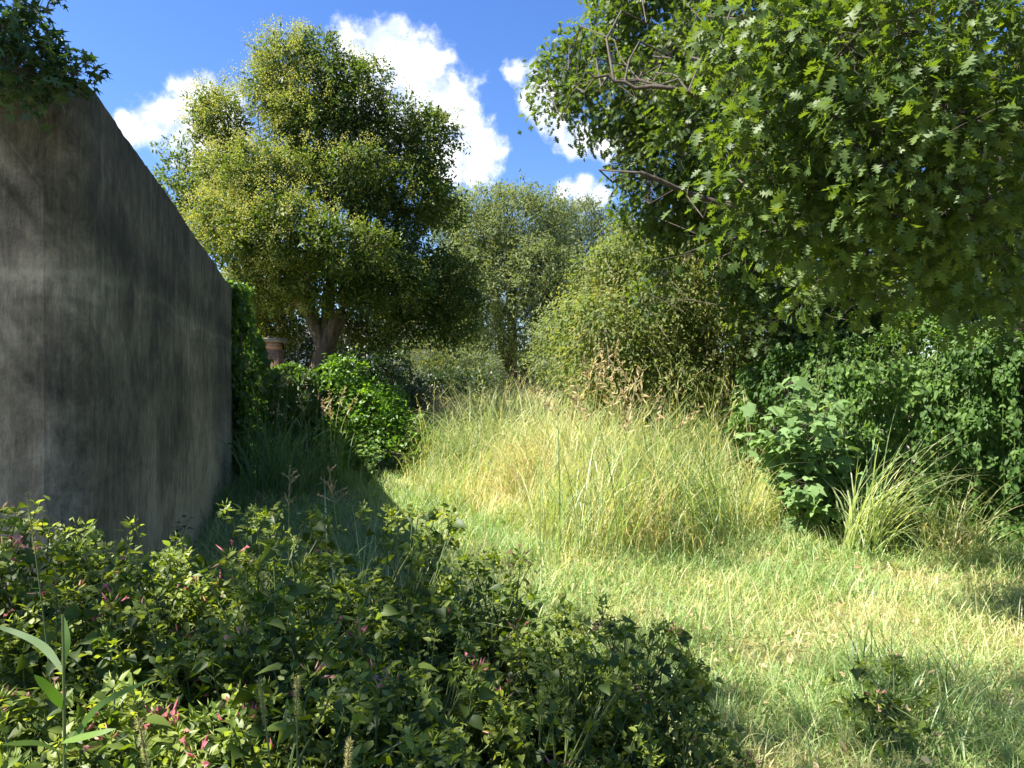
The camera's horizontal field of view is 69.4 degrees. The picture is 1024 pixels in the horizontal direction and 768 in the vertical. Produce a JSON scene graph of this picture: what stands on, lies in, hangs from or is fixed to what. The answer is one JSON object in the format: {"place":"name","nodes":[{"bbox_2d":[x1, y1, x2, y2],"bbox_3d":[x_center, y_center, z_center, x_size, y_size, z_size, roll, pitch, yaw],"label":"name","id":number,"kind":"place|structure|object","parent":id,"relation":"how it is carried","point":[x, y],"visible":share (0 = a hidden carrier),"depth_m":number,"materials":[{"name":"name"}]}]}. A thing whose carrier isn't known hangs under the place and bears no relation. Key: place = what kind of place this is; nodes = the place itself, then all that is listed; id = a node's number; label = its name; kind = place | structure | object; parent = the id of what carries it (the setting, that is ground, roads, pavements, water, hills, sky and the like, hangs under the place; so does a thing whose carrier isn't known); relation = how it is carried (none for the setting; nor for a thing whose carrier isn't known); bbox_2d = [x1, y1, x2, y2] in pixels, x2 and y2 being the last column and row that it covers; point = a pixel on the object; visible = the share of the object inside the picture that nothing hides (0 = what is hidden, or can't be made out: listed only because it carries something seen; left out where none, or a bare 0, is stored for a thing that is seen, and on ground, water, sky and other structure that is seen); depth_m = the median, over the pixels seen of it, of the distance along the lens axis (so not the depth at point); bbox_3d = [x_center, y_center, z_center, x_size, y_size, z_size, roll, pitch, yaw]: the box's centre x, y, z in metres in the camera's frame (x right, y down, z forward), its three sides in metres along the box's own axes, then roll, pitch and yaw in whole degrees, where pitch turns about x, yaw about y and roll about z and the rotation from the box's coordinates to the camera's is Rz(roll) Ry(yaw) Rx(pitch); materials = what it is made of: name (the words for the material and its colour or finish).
{"place":"outdoors","nodes":[
{"label":"outdoors","id":0,"kind":"place"},
{"bbox_2d":[0,0,1023,371],"label":"sky","id":1,"kind":"structure","parent":0,"point":[470,54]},
{"bbox_2d":[158,382,1023,767],"bbox_3d":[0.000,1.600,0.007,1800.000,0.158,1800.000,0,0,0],"label":"ground","id":2,"kind":"structure","parent":0,"point":[829,616],"depth_m":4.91,"materials":[{"name":"plant"}]},
{"bbox_2d":[0,608,34,755],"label":"four oclock plant","id":3,"kind":"object","parent":2,"relation":"on","point":[5,669],"visible":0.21,"depth_m":2.03,"materials":[{"name":"green plant"}]},
{"bbox_2d":[0,733,45,766],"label":"four oclock plant","id":4,"kind":"object","parent":2,"relation":"on","point":[3,749],"visible":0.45,"depth_m":1.59,"materials":[{"name":"green plant"}]},
{"bbox_2d":[0,680,86,767],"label":"four oclock plant","id":5,"kind":"object","parent":2,"relation":"on","point":[24,728],"visible":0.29,"depth_m":1.78,"materials":[{"name":"green plant"}]},
{"bbox_2d":[0,565,89,710],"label":"four oclock plant","id":6,"kind":"object","parent":2,"relation":"on","point":[20,611],"visible":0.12,"depth_m":2.41,"materials":[{"name":"green plant"}]},
{"bbox_2d":[0,0,112,137],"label":"sweetgum tree","id":7,"kind":"object","parent":2,"relation":"on","point":[48,81],"visible":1,"depth_m":3.12,"materials":[{"name":"green plant"}]},
{"bbox_2d":[0,528,114,721],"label":"four oclock plant","id":8,"kind":"object","parent":2,"relation":"on","point":[25,557],"visible":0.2,"depth_m":2.48,"materials":[{"name":"green plant"}]},
{"bbox_2d":[0,495,130,661],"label":"four oclock plant","id":9,"kind":"object","parent":2,"relation":"on","point":[92,534],"visible":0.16,"depth_m":2.86,"materials":[{"name":"green plant"}]},
{"bbox_2d":[25,490,126,747],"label":"foxtail stalk","id":10,"kind":"object","parent":2,"relation":"on","point":[33,536],"visible":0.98,"depth_m":1.91,"materials":[{"name":"green plant"}]},
{"bbox_2d":[0,614,152,767],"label":"reed plant","id":11,"kind":"object","parent":2,"relation":"on","point":[52,692],"visible":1,"depth_m":1.24,"materials":[{"name":"green plant"}]},
{"bbox_2d":[0,642,158,760],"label":"four oclock plant","id":12,"kind":"object","parent":2,"relation":"on","point":[25,660],"visible":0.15,"depth_m":1.96,"materials":[{"name":"green plant"}]},
{"bbox_2d":[1,556,194,706],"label":"four oclock plant","id":13,"kind":"object","parent":2,"relation":"on","point":[67,604],"visible":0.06,"depth_m":2.57,"materials":[{"name":"green plant"}]},
{"bbox_2d":[1,721,201,767],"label":"four oclock plant","id":14,"kind":"object","parent":2,"relation":"on","point":[174,746],"visible":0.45,"depth_m":1.49,"materials":[{"name":"green plant"}]},
{"bbox_2d":[0,578,202,750],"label":"four oclock plant","id":15,"kind":"object","parent":2,"relation":"on","point":[30,682],"visible":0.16,"depth_m":2.18,"materials":[{"name":"green plant"}]},
{"bbox_2d":[0,671,219,767],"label":"four oclock plant","id":16,"kind":"object","parent":2,"relation":"on","point":[47,706],"visible":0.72,"depth_m":1.59,"materials":[{"name":"green plant"}]},
{"bbox_2d":[0,540,227,751],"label":"four oclock plant","id":17,"kind":"object","parent":2,"relation":"on","point":[49,590],"visible":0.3,"depth_m":2.24,"materials":[{"name":"green plant"}]},
{"bbox_2d":[0,72,236,615],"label":"concrete wall","id":18,"kind":"structure","parent":2,"relation":"on","point":[117,400],"depth_m":3.83,"materials":[{"name":"concrete"}]},
{"bbox_2d":[223,275,275,480],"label":"ivy","id":19,"kind":"object","parent":18,"relation":"attached to","point":[253,351],"visible":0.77,"depth_m":12.23,"materials":[{"name":"green plant"}]},
{"bbox_2d":[133,716,150,767],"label":"foxtail stalk","id":20,"kind":"object","parent":2,"relation":"on","point":[142,740],"visible":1,"depth_m":1.10,"materials":[{"name":"green plant"}]},
{"bbox_2d":[12,516,274,688],"bbox_3d":[-1.340,1.013,2.738,1.023,1.089,1.000,0,0,-23],"label":"four oclock plant","id":21,"kind":"object","parent":2,"relation":"on","point":[71,564],"visible":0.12,"depth_m":2.60,"materials":[{"name":"green plant"}]},
{"bbox_2d":[1,668,301,767],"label":"four oclock plant","id":22,"kind":"object","parent":2,"relation":"on","point":[233,747],"visible":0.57,"depth_m":1.65,"materials":[{"name":"green plant"}]},
{"bbox_2d":[1,595,326,765],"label":"four oclock plant","id":23,"kind":"object","parent":2,"relation":"on","point":[108,662],"visible":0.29,"depth_m":1.97,"materials":[{"name":"green plant"}]},
{"bbox_2d":[142,515,193,581],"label":"leafy weed","id":24,"kind":"object","parent":2,"relation":"on","point":[184,527],"visible":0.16,"depth_m":4.92,"materials":[{"name":"green plant"}]},
{"bbox_2d":[90,578,282,747],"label":"four oclock plant","id":25,"kind":"object","parent":2,"relation":"on","point":[232,614],"visible":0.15,"depth_m":2.23,"materials":[{"name":"green plant"}]},
{"bbox_2d":[147,130,230,276],"bbox_3d":[-7.442,-2.124,17.402,2.458,7.509,2.246,0,0,0],"label":"slender tree","id":26,"kind":"object","parent":2,"relation":"on","point":[177,187],"visible":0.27,"depth_m":17.14,"materials":[{"name":"green plant"}]},
{"bbox_2d":[125,587,268,683],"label":"four oclock plant","id":27,"kind":"object","parent":2,"relation":"on","point":[226,602],"visible":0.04,"depth_m":2.59,"materials":[{"name":"green plant"}]},
{"bbox_2d":[198,495,243,533],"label":"grass clump","id":28,"kind":"object","parent":2,"relation":"on","point":[209,515],"visible":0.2,"depth_m":7.90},
{"bbox_2d":[211,463,272,519],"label":"grass clump","id":29,"kind":"object","parent":2,"relation":"on","point":[220,497],"visible":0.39,"depth_m":9.04,"materials":[{"name":"plant"}]},
{"bbox_2d":[228,421,264,486],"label":"leafy weed","id":30,"kind":"object","parent":2,"relation":"on","point":[239,453],"visible":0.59,"depth_m":10.61,"materials":[{"name":"green plant"}]},
{"bbox_2d":[131,500,396,690],"bbox_3d":[-0.937,0.994,2.857,1.090,1.116,1.009,0,0,38],"label":"four oclock plant","id":31,"kind":"object","parent":2,"relation":"on","point":[319,529],"visible":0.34,"depth_m":2.80,"materials":[{"name":"green plant"}]},
{"bbox_2d":[240,338,287,367],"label":"brick pillar","id":32,"kind":"structure","parent":2,"relation":"on","point":[275,348],"depth_m":15.00,"materials":[{"name":"brick"}]},
{"bbox_2d":[226,465,306,617],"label":"grass stalk","id":33,"kind":"object","parent":2,"relation":"on","point":[293,480],"depth_m":2.91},
{"bbox_2d":[119,534,422,766],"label":"four oclock plant","id":34,"kind":"object","parent":2,"relation":"on","point":[334,604],"visible":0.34,"depth_m":2.28,"materials":[{"name":"green plant"}]},
{"bbox_2d":[255,678,295,767],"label":"foxtail stalk","id":35,"kind":"object","parent":2,"relation":"on","point":[263,704],"visible":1,"depth_m":1.36,"materials":[{"name":"green plant"}]},
{"bbox_2d":[228,356,323,478],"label":"grass clump","id":36,"kind":"object","parent":2,"relation":"on","point":[269,445],"visible":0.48,"depth_m":11.93,"materials":[{"name":"plant"}]},
{"bbox_2d":[145,586,423,767],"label":"four oclock plant","id":37,"kind":"object","parent":2,"relation":"on","point":[230,635],"visible":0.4,"depth_m":1.97,"materials":[{"name":"green plant"}]},
{"bbox_2d":[219,401,369,500],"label":"grass clump","id":38,"kind":"object","parent":2,"relation":"on","point":[274,473],"visible":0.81,"depth_m":10.12,"materials":[{"name":"plant"}]},
{"bbox_2d":[292,675,300,767],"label":"foxtail stalk","id":39,"kind":"object","parent":2,"relation":"on","point":[296,697],"visible":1,"depth_m":1.36,"materials":[{"name":"green plant"}]},
{"bbox_2d":[284,335,314,374],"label":"dark shrub","id":40,"kind":"object","parent":2,"relation":"on","point":[292,356],"visible":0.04,"depth_m":17.52,"materials":[{"name":"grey plant"}]},
{"bbox_2d":[268,383,338,465],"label":"garden wall","id":41,"kind":"structure","parent":2,"relation":"on","point":[294,415],"depth_m":13.40,"materials":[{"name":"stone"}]},
{"bbox_2d":[245,361,361,471],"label":"ivy","id":42,"kind":"object","parent":41,"relation":"attached to","point":[274,374],"visible":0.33,"depth_m":13.15,"materials":[{"name":"green plant"}]},
{"bbox_2d":[211,577,400,704],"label":"four oclock plant","id":43,"kind":"object","parent":2,"relation":"on","point":[340,610],"visible":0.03,"depth_m":2.66,"materials":[{"name":"green plant"}]},
{"bbox_2d":[278,321,347,367],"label":"dark shrub","id":44,"kind":"object","parent":2,"relation":"on","point":[309,339],"visible":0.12,"depth_m":18.19,"materials":[{"name":"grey plant"}]},
{"bbox_2d":[148,654,479,767],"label":"four oclock plant","id":45,"kind":"object","parent":2,"relation":"on","point":[344,695],"visible":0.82,"depth_m":1.68,"materials":[{"name":"green plant"}]},
{"bbox_2d":[270,382,369,493],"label":"grass clump","id":46,"kind":"object","parent":2,"relation":"on","point":[320,469],"visible":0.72,"depth_m":10.79,"materials":[{"name":"plant"}]},
{"bbox_2d":[171,14,492,368],"bbox_3d":[-3.890,-3.039,15.205,6.698,9.381,5.094,0,0,11],"label":"privet tree","id":47,"kind":"object","parent":2,"relation":"on","point":[354,167],"visible":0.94,"depth_m":14.81,"materials":[{"name":"green plant"}]},
{"bbox_2d":[317,419,346,488],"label":"leafy weed","id":48,"kind":"object","parent":2,"relation":"on","point":[330,464],"visible":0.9,"depth_m":10.60,"materials":[{"name":"green plant"}]},
{"bbox_2d":[343,737,354,767],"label":"foxtail stalk","id":49,"kind":"object","parent":2,"relation":"on","point":[348,753],"visible":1,"depth_m":1.15,"materials":[{"name":"green plant"}]},
{"bbox_2d":[267,324,436,389],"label":"bush","id":50,"kind":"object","parent":2,"relation":"on","point":[388,358],"depth_m":27.00,"materials":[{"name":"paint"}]},
{"bbox_2d":[319,465,386,607],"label":"grass stalk","id":51,"kind":"object","parent":2,"relation":"on","point":[330,486],"depth_m":2.91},
{"bbox_2d":[302,327,412,399],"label":"dark shrub","id":52,"kind":"object","parent":2,"relation":"on","point":[361,358],"visible":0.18,"depth_m":17.89,"materials":[{"name":"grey plant"}]},
{"bbox_2d":[357,444,383,484],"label":"leafy weed","id":53,"kind":"object","parent":2,"relation":"on","point":[369,474],"visible":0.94,"depth_m":11.16,"materials":[{"name":"green plant"}]},
{"bbox_2d":[303,346,443,474],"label":"bright shrub","id":54,"kind":"object","parent":2,"relation":"on","point":[383,416],"visible":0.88,"depth_m":12.90,"materials":[{"name":"green plant"}]},
{"bbox_2d":[280,579,470,729],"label":"four oclock plant","id":55,"kind":"object","parent":2,"relation":"on","point":[401,655],"visible":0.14,"depth_m":2.50,"materials":[{"name":"green plant"}]},
{"bbox_2d":[351,345,427,434],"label":"dark shrub","id":56,"kind":"object","parent":2,"relation":"on","point":[400,358],"visible":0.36,"depth_m":17.94,"materials":[{"name":"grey plant"}]},
{"bbox_2d":[272,630,543,767],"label":"four oclock plant","id":57,"kind":"object","parent":2,"relation":"on","point":[487,696],"visible":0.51,"depth_m":1.95,"materials":[{"name":"green plant"}]},
{"bbox_2d":[282,499,537,681],"bbox_3d":[-0.408,1.009,2.959,1.000,1.116,1.031,0,0,33],"label":"four oclock plant","id":58,"kind":"object","parent":2,"relation":"on","point":[423,556],"visible":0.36,"depth_m":2.92,"materials":[{"name":"green plant"}]},
{"bbox_2d":[292,711,533,767],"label":"four oclock plant","id":59,"kind":"object","parent":2,"relation":"on","point":[305,761],"visible":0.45,"depth_m":1.71,"materials":[{"name":"green plant"}]},
{"bbox_2d":[360,381,465,435],"bbox_3d":[-2.547,0.767,19.084,2.705,1.700,0.160,0,0,0],"label":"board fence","id":60,"kind":"object","parent":2,"relation":"on","point":[422,399],"visible":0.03,"depth_m":19.01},
{"bbox_2d":[406,419,425,476],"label":"leafy weed","id":61,"kind":"object","parent":2,"relation":"on","point":[415,457],"visible":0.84,"depth_m":12.28,"materials":[{"name":"green plant"}]},
{"bbox_2d":[317,615,518,767],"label":"four oclock plant","id":62,"kind":"object","parent":2,"relation":"on","point":[466,645],"visible":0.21,"depth_m":2.27,"materials":[{"name":"green plant"}]},
{"bbox_2d":[390,319,467,381],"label":"brown shrub","id":63,"kind":"object","parent":2,"relation":"on","point":[432,352],"visible":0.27,"depth_m":20.38,"materials":[{"name":"grey plant"}]},
{"bbox_2d":[387,361,501,433],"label":"bush","id":64,"kind":"object","parent":2,"relation":"on","point":[418,392],"visible":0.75,"depth_m":17.92,"materials":[{"name":"green plant"}]},
{"bbox_2d":[399,458,499,513],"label":"grass clump","id":65,"kind":"object","parent":2,"relation":"on","point":[445,492],"visible":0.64,"depth_m":9.47,"materials":[{"name":"plant"}]},
{"bbox_2d":[393,337,521,404],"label":"grey shrub","id":66,"kind":"object","parent":2,"relation":"on","point":[469,364],"visible":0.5,"depth_m":21.84,"materials":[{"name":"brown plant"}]},
{"bbox_2d":[388,543,596,767],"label":"four oclock plant","id":67,"kind":"object","parent":2,"relation":"on","point":[489,588],"visible":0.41,"depth_m":2.73,"materials":[{"name":"green plant"}]},
{"bbox_2d":[434,623,562,760],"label":"four oclock plant","id":68,"kind":"object","parent":2,"relation":"on","point":[511,675],"visible":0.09,"depth_m":2.61,"materials":[{"name":"green plant"}]},
{"bbox_2d":[420,169,593,403],"bbox_3d":[-0.046,-2.829,26.064,7.165,8.962,6.919,0,0,0],"label":"elm tree","id":69,"kind":"object","parent":2,"relation":"on","point":[518,260],"visible":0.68,"depth_m":24.74,"materials":[{"name":"green plant"}]},
{"bbox_2d":[516,301,594,409],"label":"round shrub","id":70,"kind":"object","parent":2,"relation":"on","point":[538,349],"visible":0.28,"depth_m":19.33,"materials":[{"name":"green plant"}]},
{"bbox_2d":[453,613,665,767],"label":"four oclock plant","id":71,"kind":"object","parent":2,"relation":"on","point":[591,670],"visible":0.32,"depth_m":2.29,"materials":[{"name":"green plant"}]},
{"bbox_2d":[443,627,693,767],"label":"four oclock plant","id":72,"kind":"object","parent":2,"relation":"on","point":[617,686],"visible":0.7,"depth_m":2.02,"materials":[{"name":"green plant"}]},
{"bbox_2d":[545,754,603,767],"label":"four oclock plant","id":73,"kind":"object","parent":2,"relation":"on","point":[553,763],"visible":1,"depth_m":1.72,"materials":[{"name":"green plant"}]},
{"bbox_2d":[375,356,779,565],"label":"meadow grass","id":74,"kind":"structure","parent":2,"relation":"on","point":[495,428],"depth_m":9.71,"materials":[{"name":"plant"}]},
{"bbox_2d":[536,191,640,396],"bbox_3d":[3.075,-3.189,30.728,5.452,9.568,4.826,0,0,0],"label":"elm tree","id":75,"kind":"object","parent":2,"relation":"on","point":[594,220],"visible":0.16,"depth_m":29.84,"materials":[{"name":"green plant"}]},
{"bbox_2d":[463,339,719,568],"bbox_3d":[0.583,0.591,6.462,2.334,1.980,2.516,0,0,-43],"label":"grass clump","id":76,"kind":"object","parent":2,"relation":"on","point":[583,525],"visible":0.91,"depth_m":6.42,"materials":[{"name":"plant"}]},
{"bbox_2d":[517,594,728,767],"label":"four oclock plant","id":77,"kind":"object","parent":2,"relation":"on","point":[690,668],"visible":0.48,"depth_m":2.40,"materials":[{"name":"green plant"}]},
{"bbox_2d":[504,360,760,565],"bbox_3d":[1.121,0.719,7.045,2.475,1.916,2.572,0,0,0],"label":"grass clump","id":78,"kind":"object","parent":2,"relation":"on","point":[656,519],"visible":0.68,"depth_m":6.78,"materials":[{"name":"plant"}]},
{"bbox_2d":[555,659,732,767],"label":"four oclock plant","id":79,"kind":"object","parent":2,"relation":"on","point":[676,714],"visible":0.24,"depth_m":2.29,"materials":[{"name":"green plant"}]},
{"bbox_2d":[535,210,778,449],"bbox_3d":[2.529,-0.776,12.187,4.341,4.926,3.631,0,0,0],"label":"vine clad tree","id":80,"kind":"object","parent":2,"relation":"on","point":[601,309],"visible":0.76,"depth_m":11.39,"materials":[{"name":"green plant"}]},
{"bbox_2d":[588,694,763,767],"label":"four oclock plant","id":81,"kind":"object","parent":2,"relation":"on","point":[724,733],"visible":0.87,"depth_m":2.03,"materials":[{"name":"green plant"}]},
{"bbox_2d":[538,398,831,558],"bbox_3d":[1.684,1.038,7.503,3.173,1.927,3.178,0,0,0],"label":"grass clump","id":82,"kind":"object","parent":2,"relation":"on","point":[711,515],"visible":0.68,"depth_m":7.29,"materials":[{"name":"plant"}]},
{"bbox_2d":[602,361,791,458],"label":"grass clump","id":83,"kind":"object","parent":2,"relation":"on","point":[697,415],"visible":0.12,"depth_m":11.04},
{"bbox_2d":[455,345,1008,409],"bbox_3d":[-0.161,-0.354,38.086,72.759,4.852,7.842,0,0,0],"label":"hedgerow","id":84,"kind":"object","parent":2,"relation":"on","point":[544,381],"visible":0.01,"depth_m":36.89,"materials":[{"name":"green plant"}]},
{"bbox_2d":[454,527,1023,767],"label":"leaf litter","id":85,"kind":"object","parent":2,"relation":"on","point":[843,746],"visible":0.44,"depth_m":4.38,"materials":[{"name":"plant"}]},
{"bbox_2d":[669,436,848,544],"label":"grass clump","id":86,"kind":"object","parent":2,"relation":"on","point":[767,503],"visible":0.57,"depth_m":7.73,"materials":[{"name":"plant"}]},
{"bbox_2d":[596,5,921,431],"bbox_3d":[4.471,-2.491,12.519,6.159,8.326,3.505,0,0,-14],"label":"broad leaved tree","id":87,"kind":"object","parent":2,"relation":"on","point":[604,166],"depth_m":12.02,"materials":[{"name":"green plant"}]},
{"bbox_2d":[514,0,1023,389],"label":"oak tree","id":88,"kind":"object","parent":2,"relation":"on","point":[946,226],"visible":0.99,"depth_m":4.69,"materials":[{"name":"green plant"}]},
{"bbox_2d":[710,240,831,421],"bbox_3d":[4.287,-0.906,12.374,2.310,5.123,3.267,0,0,0],"label":"sparse tree","id":89,"kind":"object","parent":2,"relation":"on","point":[749,345],"visible":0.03,"depth_m":11.96,"materials":[{"name":"green plant"}]},
{"bbox_2d":[733,327,815,395],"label":"understorey shrub","id":90,"kind":"object","parent":2,"relation":"on","point":[759,362],"visible":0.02,"depth_m":11.73,"materials":[{"name":"green plant"}]},
{"bbox_2d":[770,487,788,527],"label":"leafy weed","id":91,"kind":"object","parent":2,"relation":"on","point":[782,506],"visible":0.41,"depth_m":7.62,"materials":[{"name":"green plant"}]},
{"bbox_2d":[734,376,886,537],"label":"fig bush","id":92,"kind":"object","parent":2,"relation":"on","point":[815,490],"visible":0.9,"depth_m":7.29,"materials":[{"name":"green plant"}]},
{"bbox_2d":[787,308,926,387],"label":"understorey shrub","id":93,"kind":"object","parent":2,"relation":"on","point":[864,352],"visible":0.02,"depth_m":10.28,"materials":[{"name":"green plant"}]},
{"bbox_2d":[816,650,941,757],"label":"four oclock plant","id":94,"kind":"object","parent":2,"relation":"on","point":[864,704],"visible":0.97,"depth_m":3.18,"materials":[{"name":"green plant"}]},
{"bbox_2d":[770,392,1022,533],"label":"retaining wall","id":95,"kind":"structure","parent":2,"relation":"on","point":[785,394],"depth_m":8.04,"materials":[{"name":"stone"}]},
{"bbox_2d":[723,307,1023,551],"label":"creeper","id":96,"kind":"object","parent":95,"relation":"attached to","point":[980,381],"visible":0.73,"depth_m":7.47,"materials":[{"name":"green plant"}]},
{"bbox_2d":[797,604,1023,746],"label":"grass clump","id":97,"kind":"object","parent":2,"relation":"on","point":[920,675],"visible":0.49,"depth_m":3.63,"materials":[{"name":"plant"}]},
{"bbox_2d":[812,403,1009,575],"bbox_3d":[3.700,1.009,6.830,2.009,1.650,2.355,0,0,0],"label":"grass clump","id":98,"kind":"object","parent":2,"relation":"on","point":[857,524],"visible":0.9,"depth_m":6.75,"materials":[{"name":"plant"}]},
{"bbox_2d":[857,450,1023,574],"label":"grass clump","id":99,"kind":"object","parent":2,"relation":"on","point":[955,531],"visible":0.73,"depth_m":6.61,"materials":[{"name":"plant"}]},
{"bbox_2d":[878,644,1023,767],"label":"grass clump","id":100,"kind":"object","parent":2,"relation":"on","point":[962,744],"visible":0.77,"depth_m":3.21,"materials":[{"name":"plant"}]},
{"bbox_2d":[972,63,1023,249],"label":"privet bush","id":101,"kind":"object","parent":2,"relation":"on","point":[993,102],"visible":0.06,"depth_m":5.53,"materials":[{"name":"green plant"}]},
{"bbox_2d":[226,523,1023,745],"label":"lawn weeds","id":102,"kind":"object","parent":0,"point":[789,637],"visible":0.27,"depth_m":4.67,"materials":[{"name":"green plant"}]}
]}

